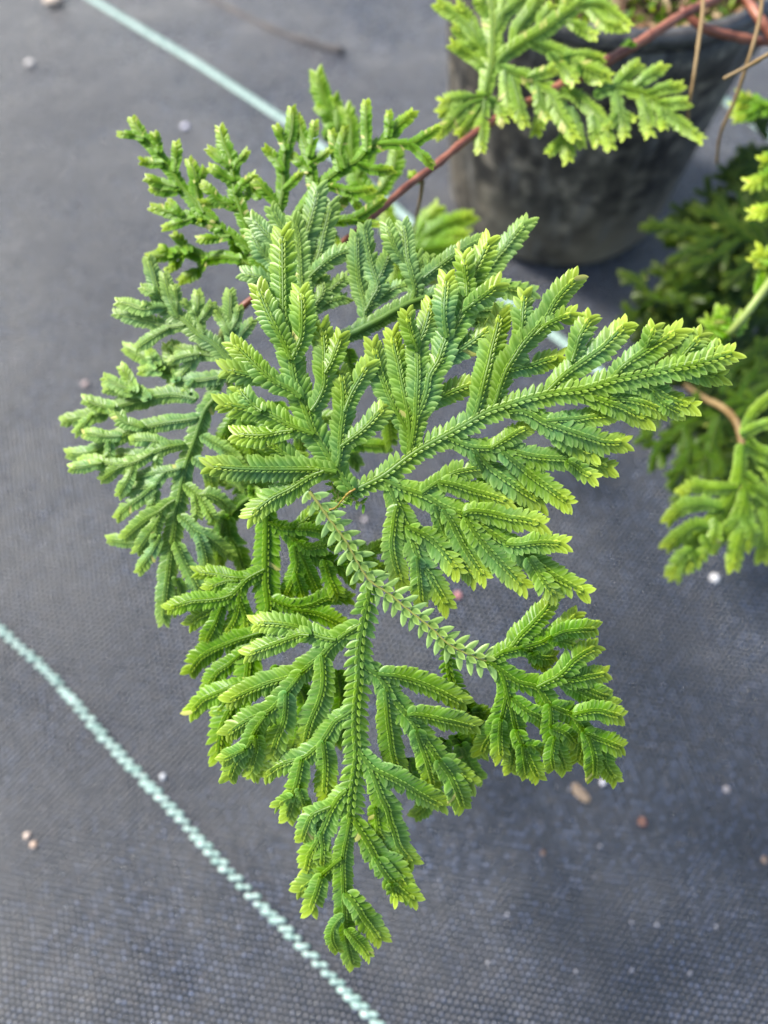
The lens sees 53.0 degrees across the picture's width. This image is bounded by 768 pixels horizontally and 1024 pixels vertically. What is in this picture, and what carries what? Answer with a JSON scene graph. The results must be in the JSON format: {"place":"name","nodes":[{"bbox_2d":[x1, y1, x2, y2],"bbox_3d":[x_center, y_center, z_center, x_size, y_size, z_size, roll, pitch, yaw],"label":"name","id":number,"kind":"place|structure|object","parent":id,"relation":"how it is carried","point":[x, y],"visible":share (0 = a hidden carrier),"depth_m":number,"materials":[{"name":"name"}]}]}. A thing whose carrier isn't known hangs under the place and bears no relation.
{"place":"outdoors","nodes":[
{"label":"outdoors","id":0,"kind":"place"},
{"bbox_2d":[0,0,767,1023],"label":"ground","id":1,"kind":"structure","parent":0,"point":[134,888],"depth_m":0.39,"materials":[{"name":"grey fabric"}]},
{"bbox_2d":[23,832,30,839],"bbox_3d":[-0.167,0.151,0.360,0.004,0.002,0.004,0,65,0],"label":"pebble","id":2,"kind":"object","parent":1,"relation":"on","point":[27,835],"visible":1,"depth_m":0.36,"materials":[{"name":"beige stone"}]},
{"bbox_2d":[25,59,34,66],"bbox_3d":[-0.272,-0.344,0.591,0.008,0.004,0.006,0,65,0],"label":"pebble","id":3,"kind":"object","parent":1,"relation":"on","point":[30,63],"visible":1,"depth_m":0.59,"materials":[{"name":"white stone"}]},
{"bbox_2d":[30,841,37,848],"bbox_3d":[-0.163,0.155,0.359,0.004,0.002,0.004,0,65,0],"label":"pebble","id":4,"kind":"object","parent":1,"relation":"on","point":[33,844],"visible":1,"depth_m":0.36,"materials":[{"name":"beige stone"}]},
{"bbox_2d":[43,0,62,5],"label":"bark flake","id":5,"kind":"object","parent":1,"relation":"on","point":[51,2],"visible":1,"depth_m":0.62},
{"bbox_2d":[160,773,165,779],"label":"pebble","id":6,"kind":"object","parent":1,"relation":"on","point":[162,776],"visible":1,"depth_m":0.37,"materials":[{"name":"white stone"}]},
{"bbox_2d":[181,123,188,128],"bbox_3d":[-0.145,-0.280,0.560,0.006,0.003,0.005,0,65,0],"label":"pebble","id":7,"kind":"object","parent":1,"relation":"on","point":[185,126],"visible":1,"depth_m":0.56,"materials":[{"name":"white stone"}]},
{"bbox_2d":[211,0,343,54],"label":"dry stalk","id":8,"kind":"object","parent":1,"relation":"on","point":[334,49],"visible":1,"depth_m":0.60,"materials":[{"name":"plant"}]},
{"bbox_2d":[59,0,767,972],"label":"potted spikemoss","id":9,"kind":"object","parent":1,"relation":"on","point":[575,130],"visible":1,"depth_m":0.23,"materials":[{"name":"green plant"}]},
{"bbox_2d":[454,591,461,598],"bbox_3d":[0.039,0.044,0.409,0.004,0.002,0.004,0,65,0],"label":"pebble","id":10,"kind":"object","parent":1,"relation":"on","point":[457,594],"visible":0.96,"depth_m":0.41,"materials":[{"name":"pink stone"}]},
{"bbox_2d":[572,783,591,803],"bbox_3d":[0.094,0.135,0.368,0.009,0.001,0.010,0,65,0],"label":"bark flake","id":11,"kind":"object","parent":1,"relation":"on","point":[580,792],"visible":1,"depth_m":0.37,"materials":[{"name":"beige wood"}]},
{"bbox_2d":[600,779,605,785],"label":"pebble","id":12,"kind":"object","parent":1,"relation":"on","point":[602,782],"visible":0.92,"depth_m":0.37,"materials":[{"name":"white stone"}]},
{"bbox_2d":[638,817,647,826],"bbox_3d":[0.121,0.146,0.362,0.005,0.002,0.005,0,65,0],"label":"pebble","id":13,"kind":"object","parent":1,"relation":"on","point":[642,822],"visible":1,"depth_m":0.36,"materials":[{"name":"brown stone"}]},
{"bbox_2d":[616,88,767,584],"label":"spikemoss plant","id":14,"kind":"object","parent":1,"relation":"on","point":[715,279],"visible":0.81,"depth_m":0.36,"materials":[{"name":"green plant"}]},
{"bbox_2d":[709,573,719,582],"bbox_3d":[0.177,0.035,0.413,0.006,0.003,0.006,0,65,0],"label":"pebble","id":15,"kind":"object","parent":1,"relation":"on","point":[714,577],"visible":1,"depth_m":0.41,"materials":[{"name":"white stone"}]},
{"bbox_2d":[723,786,730,792],"bbox_3d":[0.164,0.133,0.369,0.004,0.001,0.004,0,65,0],"label":"pebble","id":16,"kind":"object","parent":1,"relation":"on","point":[726,789],"visible":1,"depth_m":0.37,"materials":[{"name":"grey stone"}]},
{"bbox_2d":[761,856,767,864],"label":"pebble","id":17,"kind":"object","parent":1,"relation":"on","point":[764,859],"visible":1,"depth_m":0.35,"materials":[{"name":"stone"}]}
]}

